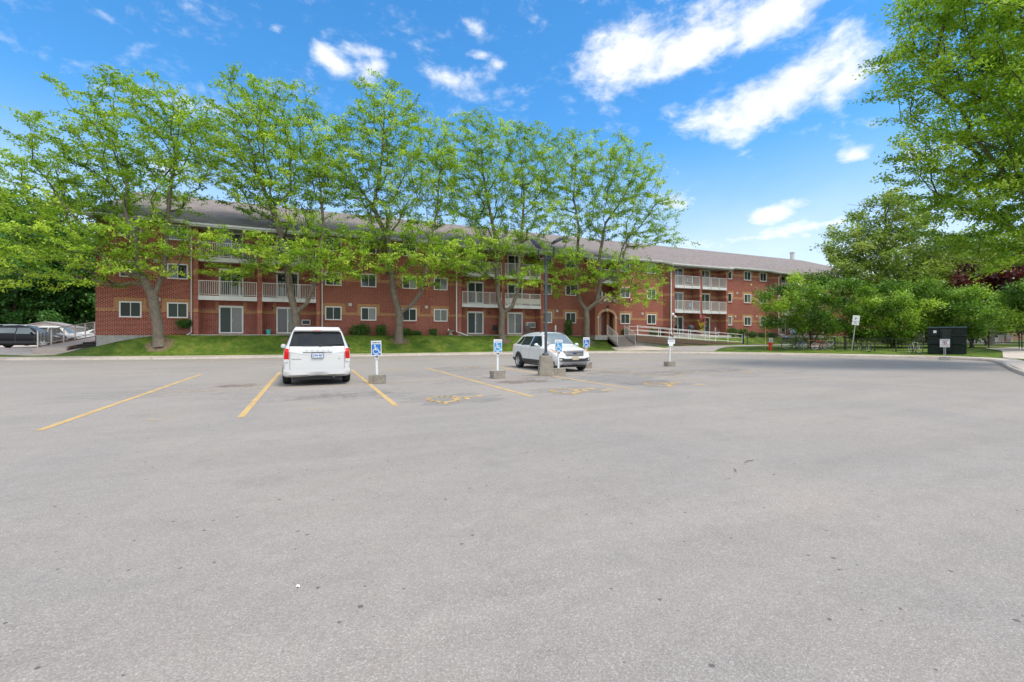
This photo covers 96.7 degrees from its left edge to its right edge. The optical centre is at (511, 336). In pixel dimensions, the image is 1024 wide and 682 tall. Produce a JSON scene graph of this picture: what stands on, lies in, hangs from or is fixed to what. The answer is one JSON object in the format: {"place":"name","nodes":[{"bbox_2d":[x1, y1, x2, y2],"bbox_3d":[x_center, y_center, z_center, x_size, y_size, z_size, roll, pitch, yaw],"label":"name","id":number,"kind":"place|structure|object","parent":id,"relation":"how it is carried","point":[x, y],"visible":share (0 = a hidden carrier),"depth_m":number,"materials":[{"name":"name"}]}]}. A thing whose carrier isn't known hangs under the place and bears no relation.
{"place":"outdoors","nodes":[
{"label":"outdoors","id":0,"kind":"place"},
{"bbox_2d":[0,345,81,355],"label":"side drive","id":1,"kind":"structure","parent":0,"point":[20,350],"depth_m":30.48,"materials":[{"name":"concrete"}]},
{"bbox_2d":[0,324,68,346],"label":"compact suv","id":2,"kind":"object","parent":1,"relation":"on","point":[11,335],"visible":0.72,"depth_m":33.51,"materials":[{"name":"black paint"}]},
{"bbox_2d":[24,326,91,345],"bbox_3d":[-37.263,-0.060,37.425,4.940,1.620,2.120,0,0,-24],"label":"parked car","id":3,"kind":"object","parent":1,"relation":"on","point":[67,331],"visible":0.14,"depth_m":37.00,"materials":[{"name":"white paint"}]},
{"bbox_2d":[26,321,84,332],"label":"car","id":4,"kind":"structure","parent":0,"point":[78,328],"depth_m":47.42,"materials":[{"name":"white metal"}]},
{"bbox_2d":[0,353,1023,681],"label":"parking lot","id":5,"kind":"structure","parent":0,"point":[856,519],"depth_m":3.61,"materials":[{"name":"grey asphalt"}]},
{"bbox_2d":[281,327,349,383],"bbox_3d":[-6.813,0.583,15.873,2.350,1.775,5.195,0,0,-24],"label":"minivan","id":6,"kind":"object","parent":5,"relation":"on","point":[310,353],"visible":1,"depth_m":13.61,"materials":[{"name":"white paint"}]},
{"bbox_2d":[35,366,634,430],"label":"parking lines","id":7,"kind":"object","parent":5,"relation":"on","point":[245,411],"visible":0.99,"depth_m":11.27,"materials":[{"name":"yellow paint"}]},
{"bbox_2d":[369,341,385,383],"bbox_3d":[-4.218,0.803,14.255,0.500,1.334,0.260,0,0,-10],"label":"reserved sign","id":8,"kind":"object","parent":5,"relation":"on","point":[376,352],"visible":1,"depth_m":14.20,"materials":[{"name":"metal"}]},
{"bbox_2d":[155,358,797,392],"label":"faded parking lines","id":9,"kind":"object","parent":5,"relation":"on","point":[533,376],"visible":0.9,"depth_m":16.60,"materials":[{"name":"yellow paint"}]},
{"bbox_2d":[490,339,504,378],"bbox_3d":[-0.506,0.790,15.980,0.500,1.360,0.260,0,0,-36],"label":"reserved sign","id":10,"kind":"object","parent":5,"relation":"on","point":[496,374],"visible":1,"depth_m":15.94,"materials":[{"name":"metal"}]},
{"bbox_2d":[0,352,1023,375],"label":"kerb","id":11,"kind":"structure","parent":5,"relation":"on","point":[1012,368],"depth_m":30.59,"materials":[{"name":"concrete"}]},
{"bbox_2d":[531,237,563,375],"bbox_3d":[1.317,-1.129,17.186,1.251,5.198,0.566,0,0,-4],"label":"lamp post","id":12,"kind":"object","parent":5,"relation":"on","point":[545,367],"visible":1,"depth_m":17.08,"materials":[{"name":"metal"}]},
{"bbox_2d":[513,330,589,369],"bbox_3d":[1.695,0.601,20.586,2.240,1.738,4.345,0,0,-25],"label":"compact suv","id":13,"kind":"object","parent":5,"relation":"on","point":[528,348],"visible":0.79,"depth_m":19.77,"materials":[{"name":"white paint"}]},
{"bbox_2d":[425,382,681,403],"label":"painted access symbols","id":14,"kind":"object","parent":5,"relation":"on","point":[455,398],"visible":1,"depth_m":11.65,"materials":[{"name":"yellow paint"}]},
{"bbox_2d":[554,340,565,375],"bbox_3d":[1.752,0.800,17.184,0.500,1.340,0.260,0,0,-24],"label":"reserved sign","id":15,"kind":"object","parent":5,"relation":"on","point":[558,370],"visible":0.99,"depth_m":17.13,"materials":[{"name":"metal"}]},
{"bbox_2d":[583,337,591,367],"bbox_3d":[3.434,0.760,21.083,0.500,1.420,0.260,0,0,-14],"label":"reserved sign","id":16,"kind":"object","parent":5,"relation":"on","point":[586,344],"visible":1,"depth_m":21.03,"materials":[{"name":"metal"}]},
{"bbox_2d":[664,338,675,366],"bbox_3d":[7.757,0.765,22.400,0.520,1.410,0.300,0,0,-31],"label":"visitor sign","id":17,"kind":"object","parent":5,"relation":"on","point":[671,341],"visible":1,"depth_m":22.36,"materials":[{"name":"metal"}]},
{"bbox_2d":[939,339,950,359],"bbox_3d":[26.817,0.820,28.200,0.540,1.300,0.240,0,0,44],"label":"no parking sign","id":18,"kind":"object","parent":5,"relation":"on","point":[945,343],"visible":1,"depth_m":28.16,"materials":[{"name":"metal"}]},
{"bbox_2d":[0,351,1023,369],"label":"pavement","id":19,"kind":"structure","parent":0,"point":[1019,364],"depth_m":29.70,"materials":[{"name":"concrete"}]},
{"bbox_2d":[0,0,1023,275],"label":"sky","id":20,"kind":"structure","parent":0,"point":[750,116],"materials":[{"name":"blue"}]},
{"bbox_2d":[4,335,1023,357],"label":"lawn","id":21,"kind":"structure","parent":0,"point":[421,342],"depth_m":37.08,"materials":[{"name":"green plant"}]},
{"bbox_2d":[0,199,77,322],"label":"tree","id":22,"kind":"object","parent":21,"relation":"on","point":[26,244],"visible":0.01,"depth_m":60.64,"materials":[{"name":"green plant"}]},
{"bbox_2d":[0,247,91,325],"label":"tree","id":23,"kind":"object","parent":21,"relation":"on","point":[28,303],"visible":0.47,"depth_m":56.89,"materials":[{"name":"green plant"}]},
{"bbox_2d":[0,187,91,313],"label":"tree","id":24,"kind":"object","parent":21,"relation":"on","point":[25,225],"visible":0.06,"depth_m":60.28,"materials":[{"name":"green plant"}]},
{"bbox_2d":[14,231,94,330],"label":"tree","id":25,"kind":"object","parent":21,"relation":"on","point":[83,311],"visible":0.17,"depth_m":61.78,"materials":[{"name":"green plant"}]},
{"bbox_2d":[32,336,94,353],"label":"side ramp","id":26,"kind":"structure","parent":21,"relation":"on","point":[58,347],"depth_m":30.79,"materials":[{"name":"concrete"}]},
{"bbox_2d":[37,322,94,347],"bbox_3d":[-33.242,-0.313,34.612,0.060,2.126,10.405,0,0,-24],"label":"ramp handrail","id":27,"kind":"object","parent":26,"relation":"on","point":[63,339],"visible":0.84,"depth_m":32.87,"materials":[{"name":"white metal"}]},
{"bbox_2d":[71,342,95,349],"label":"timber steps","id":28,"kind":"structure","parent":21,"relation":"on","point":[87,345],"depth_m":31.77,"materials":[{"name":"brown wood"}]},
{"bbox_2d":[0,63,249,347],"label":"honey locust tree","id":29,"kind":"object","parent":21,"relation":"on","point":[126,174],"visible":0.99,"depth_m":29.27,"materials":[{"name":"green plant"}]},
{"bbox_2d":[175,61,372,332],"bbox_3d":[-17.219,-9.514,33.601,13.566,20.177,8.997,0,0,2],"label":"honey locust tree","id":30,"kind":"object","parent":21,"relation":"on","point":[270,202],"visible":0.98,"depth_m":32.96,"materials":[{"name":"green plant"}]},
{"bbox_2d":[347,325,364,334],"bbox_3d":[-12.850,-0.464,37.431,1.445,1.058,0.814,0,0,-24],"label":"bush","id":31,"kind":"object","parent":21,"relation":"on","point":[353,330],"depth_m":37.32,"materials":[{"name":"green plant"}]},
{"bbox_2d":[356,323,370,334],"bbox_3d":[-12.260,-0.559,37.694,1.266,1.145,0.894,0,0,-24],"label":"bush","id":32,"kind":"object","parent":21,"relation":"on","point":[367,330],"depth_m":37.59,"materials":[{"name":"green plant"}]},
{"bbox_2d":[143,337,595,351],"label":"bare soil","id":33,"kind":"structure","parent":21,"relation":"on","point":[155,349],"depth_m":30.92,"materials":[{"name":"brown soil"}]},
{"bbox_2d":[375,324,386,334],"bbox_3d":[-11.027,-0.512,38.231,1.175,1.224,0.948,0,0,-24],"label":"bush","id":34,"kind":"object","parent":21,"relation":"on","point":[379,328],"depth_m":38.13,"materials":[{"name":"green plant"}]},
{"bbox_2d":[309,68,487,342],"bbox_3d":[-9.227,-10.529,36.416,13.482,22.196,11.139,0,0,-24],"label":"honey locust tree","id":35,"kind":"object","parent":21,"relation":"on","point":[378,182],"visible":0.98,"depth_m":36.06,"materials":[{"name":"green plant"}]},
{"bbox_2d":[83,192,900,345],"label":"apartment building","id":36,"kind":"structure","parent":21,"relation":"on","point":[715,294],"depth_m":40.60,"materials":[{"name":"red brick"}]},
{"bbox_2d":[118,301,141,318],"bbox_3d":[-26.758,-1.848,31.918,1.340,1.205,0.127,0,0,-24],"label":"window","id":37,"kind":"structure","parent":36,"relation":"in","point":[127,309],"depth_m":31.92,"materials":[{"name":"white plastic"}]},
{"bbox_2d":[118,261,141,278],"bbox_3d":[-26.758,-4.668,31.918,1.340,1.205,0.127,0,0,-24],"label":"window","id":38,"kind":"structure","parent":36,"relation":"in","point":[120,275],"depth_m":31.84,"materials":[{"name":"white plastic"}]},
{"bbox_2d":[118,220,141,238],"bbox_3d":[-26.758,-7.487,31.918,1.340,1.205,0.127,0,0,-24],"label":"window","id":39,"kind":"structure","parent":36,"relation":"in","point":[135,227],"depth_m":32.01,"materials":[{"name":"white plastic"}]},
{"bbox_2d":[166,302,188,318],"bbox_3d":[-24.261,-1.848,33.022,1.340,1.205,0.127,0,0,-24],"label":"window","id":40,"kind":"structure","parent":36,"relation":"in","point":[175,310],"depth_m":33.02,"materials":[{"name":"white plastic"}]},
{"bbox_2d":[166,263,188,280],"bbox_3d":[-24.261,-4.668,33.022,1.340,1.205,0.127,0,0,-24],"label":"window","id":41,"kind":"structure","parent":36,"relation":"in","point":[184,267],"depth_m":33.07,"materials":[{"name":"white plastic"}]},
{"bbox_2d":[169,224,187,241],"bbox_3d":[-24.261,-7.487,33.022,1.340,1.205,0.127,0,0,-24],"label":"window","id":42,"kind":"structure","parent":36,"relation":"in","point":[175,227],"depth_m":33.02,"materials":[{"name":"white plastic"}]},
{"bbox_2d":[174,318,191,328],"bbox_3d":[-23.777,-0.948,32.977,1.212,0.868,0.950,0,0,-24],"label":"bush","id":43,"kind":"object","parent":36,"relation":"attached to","point":[182,323],"depth_m":32.91,"materials":[{"name":"green plant"}]},
{"bbox_2d":[219,305,242,332],"bbox_3d":[-21.469,-1.280,34.806,1.610,2.120,0.132,0,0,-24],"label":"patio door","id":44,"kind":"structure","parent":36,"relation":"in","point":[230,317],"depth_m":34.80,"materials":[{"name":"white plastic"}]},
{"bbox_2d":[219,268,242,296],"bbox_3d":[-21.469,-4.100,34.806,1.610,2.120,0.132,0,0,-24],"label":"patio door","id":45,"kind":"structure","parent":36,"relation":"in","point":[232,288],"depth_m":34.79,"materials":[{"name":"white plastic"}]},
{"bbox_2d":[219,232,242,258],"bbox_3d":[-21.469,-6.920,34.806,1.610,2.120,0.132,0,0,-24],"label":"patio door","id":46,"kind":"structure","parent":36,"relation":"in","point":[236,235],"depth_m":34.81,"materials":[{"name":"grey glass"}]},
{"bbox_2d":[276,307,298,333],"bbox_3d":[-17.930,-1.280,36.372,1.610,2.120,0.132,0,0,-24],"label":"patio door","id":47,"kind":"structure","parent":36,"relation":"in","point":[283,314],"depth_m":36.28,"materials":[{"name":"grey glass"}]},
{"bbox_2d":[276,271,298,297],"bbox_3d":[-17.930,-4.100,36.372,1.610,2.120,0.132,0,0,-24],"label":"patio door","id":48,"kind":"structure","parent":36,"relation":"in","point":[279,278],"depth_m":36.28,"materials":[{"name":"white plastic"}]},
{"bbox_2d":[276,236,298,261],"bbox_3d":[-17.930,-6.920,36.372,1.610,2.120,0.132,0,0,-24],"label":"patio door","id":49,"kind":"structure","parent":36,"relation":"in","point":[289,238],"depth_m":36.37,"materials":[{"name":"white plastic"}]},
{"bbox_2d":[325,306,341,320],"bbox_3d":[-14.631,-1.848,37.281,1.340,1.205,0.127,0,0,-24],"label":"window","id":50,"kind":"structure","parent":36,"relation":"in","point":[332,313],"depth_m":37.29,"materials":[{"name":"white plastic"}]},
{"bbox_2d":[325,272,341,286],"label":"window","id":51,"kind":"structure","parent":36,"relation":"in","point":[330,284],"depth_m":37.34,"materials":[{"name":"white plastic"}]},
{"bbox_2d":[325,237,341,252],"bbox_3d":[-14.631,-7.487,37.281,1.340,1.205,0.127,0,0,-24],"label":"window","id":52,"kind":"structure","parent":36,"relation":"in","point":[340,244],"depth_m":37.29,"materials":[{"name":"white plastic"}]},
{"bbox_2d":[360,307,376,321],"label":"window","id":53,"kind":"structure","parent":36,"relation":"in","point":[368,314],"depth_m":38.40,"materials":[{"name":"white plastic"}]},
{"bbox_2d":[360,274,376,287],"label":"window","id":54,"kind":"structure","parent":36,"relation":"in","point":[367,283],"depth_m":38.40,"materials":[{"name":"white plastic"}]},
{"bbox_2d":[361,240,375,254],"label":"window","id":55,"kind":"structure","parent":36,"relation":"in","point":[372,251],"depth_m":38.51,"materials":[{"name":"white plastic"}]},
{"bbox_2d":[402,308,416,321],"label":"window","id":56,"kind":"structure","parent":36,"relation":"in","point":[410,315],"depth_m":39.87,"materials":[{"name":"grey glass"}]},
{"bbox_2d":[402,276,416,289],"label":"window","id":57,"kind":"structure","parent":36,"relation":"in","point":[410,286],"depth_m":39.79,"materials":[{"name":"white plastic"}]},
{"bbox_2d":[433,309,447,322],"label":"window","id":58,"kind":"structure","parent":36,"relation":"in","point":[440,315],"depth_m":40.95,"materials":[{"name":"white plastic"}]},
{"bbox_2d":[433,277,447,290],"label":"window","id":59,"kind":"structure","parent":36,"relation":"in","point":[444,284],"depth_m":40.99,"materials":[{"name":"grey glass"}]},
{"bbox_2d":[467,311,483,333],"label":"patio door","id":60,"kind":"structure","parent":36,"relation":"in","point":[475,319],"depth_m":42.78,"materials":[{"name":"grey glass"}]},
{"bbox_2d":[467,281,483,303],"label":"patio door","id":61,"kind":"structure","parent":36,"relation":"in","point":[475,286],"depth_m":42.78,"materials":[{"name":"white plastic"}]},
{"bbox_2d":[507,312,522,333],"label":"patio door","id":62,"kind":"structure","parent":36,"relation":"in","point":[514,319],"depth_m":44.43,"materials":[{"name":"white plastic"}]},
{"bbox_2d":[507,283,522,304],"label":"patio door","id":63,"kind":"structure","parent":36,"relation":"in","point":[510,289],"depth_m":44.36,"materials":[{"name":"glass"}]},
{"bbox_2d":[507,255,522,274],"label":"patio door","id":64,"kind":"structure","parent":36,"relation":"in","point":[510,258],"depth_m":44.33,"materials":[{"name":"white plastic"}]},
{"bbox_2d":[565,312,576,323],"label":"window","id":65,"kind":"structure","parent":36,"relation":"in","point":[569,315],"depth_m":46.49,"materials":[{"name":"white plastic"}]},
{"bbox_2d":[565,285,576,296],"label":"window","id":66,"kind":"structure","parent":36,"relation":"in","point":[569,287],"depth_m":46.38,"materials":[{"name":"glass"}]},
{"bbox_2d":[620,314,630,324],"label":"window","id":67,"kind":"structure","parent":36,"relation":"in","point":[625,318],"depth_m":49.23,"materials":[{"name":"white plastic"}]},
{"bbox_2d":[647,314,656,324],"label":"window","id":68,"kind":"structure","parent":36,"relation":"in","point":[651,318],"depth_m":50.62,"materials":[{"name":"grey glass"}]},
{"bbox_2d":[674,316,682,333],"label":"patio door","id":69,"kind":"structure","parent":36,"relation":"in","point":[678,323],"depth_m":52.92,"materials":[{"name":"white plastic"}]},
{"bbox_2d":[674,292,682,309],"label":"patio door","id":70,"kind":"structure","parent":36,"relation":"in","point":[678,295],"depth_m":52.86,"materials":[{"name":"white plastic"}]},
{"bbox_2d":[674,268,682,284],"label":"patio door","id":71,"kind":"structure","parent":36,"relation":"in","point":[678,271],"depth_m":52.89,"materials":[{"name":"white plastic"}]},
{"bbox_2d":[702,317,709,334],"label":"patio door","id":72,"kind":"structure","parent":36,"relation":"in","point":[706,325],"depth_m":54.69,"materials":[{"name":"white plastic"}]},
{"bbox_2d":[702,293,709,310],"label":"patio door","id":73,"kind":"structure","parent":36,"relation":"in","point":[705,296],"depth_m":54.65,"materials":[{"name":"grey glass"}]},
{"bbox_2d":[702,270,709,286],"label":"patio door","id":74,"kind":"structure","parent":36,"relation":"in","point":[705,273],"depth_m":54.69,"materials":[{"name":"white plastic"}]},
{"bbox_2d":[744,317,750,325],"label":"window","id":75,"kind":"structure","parent":36,"relation":"in","point":[747,320],"depth_m":56.74,"materials":[{"name":"white plastic"}]},
{"bbox_2d":[744,271,750,280],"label":"window","id":76,"kind":"structure","parent":36,"relation":"in","point":[747,275],"depth_m":56.74,"materials":[{"name":"white plastic"}]},
{"bbox_2d":[744,294,751,303],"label":"window","id":77,"kind":"structure","parent":36,"relation":"in","point":[746,296],"depth_m":56.73,"materials":[{"name":"white plastic"}]},
{"bbox_2d":[760,272,766,281],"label":"window","id":78,"kind":"structure","parent":36,"relation":"in","point":[763,276],"depth_m":57.98,"materials":[{"name":"white plastic"}]},
{"bbox_2d":[429,106,576,342],"bbox_3d":[-0.978,-9.826,40.413,13.134,20.814,9.160,0,0,11],"label":"honey locust tree","id":79,"kind":"object","parent":21,"relation":"on","point":[538,179],"visible":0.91,"depth_m":39.97,"materials":[{"name":"green plant"}]},
{"bbox_2d":[0,341,1023,360],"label":"curb","id":80,"kind":"structure","parent":21,"relation":"on","point":[133,349],"depth_m":31.04,"materials":[{"name":"grey concrete"}]},
{"bbox_2d":[564,319,572,335],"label":"shrub","id":81,"kind":"object","parent":21,"relation":"on","point":[568,331],"depth_m":45.68,"materials":[{"name":"green plant"}]},
{"bbox_2d":[522,127,699,343],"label":"honey locust tree","id":82,"kind":"object","parent":21,"relation":"on","point":[632,198],"visible":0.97,"depth_m":43.43,"materials":[{"name":"green plant"}]},
{"bbox_2d":[608,337,636,346],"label":"entrance stairs","id":83,"kind":"structure","parent":21,"relation":"on","point":[624,341],"depth_m":45.38,"materials":[{"name":"concrete"}]},
{"bbox_2d":[623,325,635,344],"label":"stair handrail","id":84,"kind":"object","parent":83,"relation":"on","point":[634,337],"visible":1,"depth_m":46.17,"materials":[{"name":"white metal"}]},
{"bbox_2d":[626,335,741,345],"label":"entrance ramp","id":85,"kind":"structure","parent":21,"relation":"on","point":[649,341],"depth_m":46.77,"materials":[{"name":"concrete"}]},
{"bbox_2d":[629,326,718,340],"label":"ramp railing","id":86,"kind":"object","parent":85,"relation":"on","point":[676,333],"visible":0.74,"depth_m":49.47,"materials":[{"name":"white metal"}]},
{"bbox_2d":[637,325,744,341],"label":"ramp railing","id":87,"kind":"object","parent":85,"relation":"on","point":[709,335],"visible":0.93,"depth_m":47.94,"materials":[{"name":"white metal"}]},
{"bbox_2d":[726,327,738,336],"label":"shrub","id":88,"kind":"object","parent":21,"relation":"on","point":[729,329],"depth_m":54.38,"materials":[{"name":"green plant"}]},
{"bbox_2d":[781,336,802,348],"bbox_3d":[23.774,0.523,38.586,1.750,1.120,0.600,0,0,14],"label":"bicycle","id":89,"kind":"object","parent":21,"relation":"on","point":[787,338],"visible":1,"depth_m":38.60,"materials":[{"name":"metal"}]},
{"bbox_2d":[799,339,822,348],"bbox_3d":[24.875,0.594,37.854,1.666,0.982,0.571,0,0,31],"label":"bicycle","id":90,"kind":"object","parent":21,"relation":"on","point":[809,344],"visible":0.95,"depth_m":37.93,"materials":[{"name":"metal"}]},
{"bbox_2d":[744,270,880,347],"bbox_3d":[25.617,-2.346,38.746,11.111,6.954,7.205,0,0,-24],"label":"lilac bush","id":91,"kind":"object","parent":21,"relation":"on","point":[814,317],"visible":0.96,"depth_m":38.48,"materials":[{"name":"green plant"}]},
{"bbox_2d":[851,315,859,349],"bbox_3d":[27.153,-0.227,35.969,0.594,2.892,0.060,0,0,16],"label":"parking sign","id":92,"kind":"object","parent":21,"relation":"on","point":[855,320],"visible":1,"depth_m":35.97,"materials":[{"name":"metal"}]},
{"bbox_2d":[795,337,916,351],"bbox_3d":[26.939,0.647,36.103,0.266,1.243,7.768,0,0,-43],"label":"metal fence","id":93,"kind":"object","parent":21,"relation":"on","point":[895,350],"visible":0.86,"depth_m":36.03,"materials":[{"name":"metal"}]},
{"bbox_2d":[747,331,988,347],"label":"chain link fence","id":94,"kind":"object","parent":21,"relation":"on","point":[846,342],"visible":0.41,"depth_m":42.68,"materials":[{"name":"black metal"}]},
{"bbox_2d":[988,331,1019,348],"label":"chain link gate","id":95,"kind":"structure","parent":94,"relation":"attached to","point":[1003,342],"depth_m":34.59,"materials":[{"name":"black metal"}]},
{"bbox_2d":[788,186,996,343],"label":"linden tree","id":96,"kind":"object","parent":21,"relation":"on","point":[849,263],"visible":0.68,"depth_m":50.14,"materials":[{"name":"green plant"}]},
{"bbox_2d":[837,271,966,347],"bbox_3d":[32.646,-2.078,38.442,9.014,6.550,7.817,0,0,-24],"label":"lilac bush","id":97,"kind":"object","parent":21,"relation":"on","point":[903,294],"visible":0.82,"depth_m":37.44,"materials":[{"name":"green plant"}]},
{"bbox_2d":[907,339,922,353],"bbox_3d":[29.006,0.710,32.787,0.600,1.034,1.687,0,0,14],"label":"bicycle","id":98,"kind":"object","parent":21,"relation":"on","point":[915,346],"visible":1,"depth_m":32.58,"materials":[{"name":"metal"}]},
{"bbox_2d":[879,251,990,342],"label":"background tree","id":99,"kind":"object","parent":21,"relation":"on","point":[926,341],"visible":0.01,"depth_m":60.90,"materials":[{"name":"green plant"}]},
{"bbox_2d":[848,0,1023,280],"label":"honey locust tree","id":100,"kind":"object","parent":21,"relation":"on","point":[993,63],"visible":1,"depth_m":20.11,"materials":[{"name":"green plant"}]},
{"bbox_2d":[927,326,966,353],"bbox_3d":[30.361,0.269,31.789,2.032,1.916,1.520,0,0,44],"label":"waste container","id":101,"kind":"object","parent":21,"relation":"on","point":[957,336],"visible":0.96,"depth_m":31.23,"materials":[{"name":"black metal"}]},
{"bbox_2d":[905,241,1001,307],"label":"birch tree","id":102,"kind":"object","parent":21,"relation":"on","point":[946,277],"visible":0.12,"depth_m":48.68,"materials":[{"name":"green plant"}]},
{"bbox_2d":[910,281,1021,347],"bbox_3d":[37.212,-1.602,37.701,7.590,5.863,6.551,0,0,-12],"label":"lilac bush","id":103,"kind":"object","parent":21,"relation":"on","point":[971,322],"visible":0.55,"depth_m":36.63,"materials":[{"name":"green plant"}]},
{"bbox_2d":[946,252,1023,344],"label":"purple maple tree","id":104,"kind":"object","parent":21,"relation":"on","point":[994,279],"visible":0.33,"depth_m":43.70,"materials":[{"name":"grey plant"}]},
{"bbox_2d":[970,277,1023,333],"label":"lilac bush","id":105,"kind":"object","parent":21,"relation":"on","point":[1009,302],"visible":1,"depth_m":31.13,"materials":[{"name":"green plant"}]},
{"bbox_2d":[988,235,1023,340],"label":"background tree","id":106,"kind":"object","parent":21,"relation":"on","point":[1009,252],"visible":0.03,"depth_m":63.02,"materials":[{"name":"green plant"}]},
{"bbox_2d":[612,346,675,349],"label":"entrance walk","id":107,"kind":"structure","parent":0,"point":[638,348],"depth_m":43.05,"materials":[{"name":"concrete"}]},
{"bbox_2d":[657,343,1009,350],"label":"path","id":108,"kind":"structure","parent":0,"point":[695,348],"depth_m":42.30,"materials":[{"name":"concrete"}]},
{"bbox_2d":[987,347,1023,358],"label":"footpath","id":109,"kind":"structure","parent":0,"point":[1010,352],"depth_m":29.78,"materials":[{"name":"concrete"}]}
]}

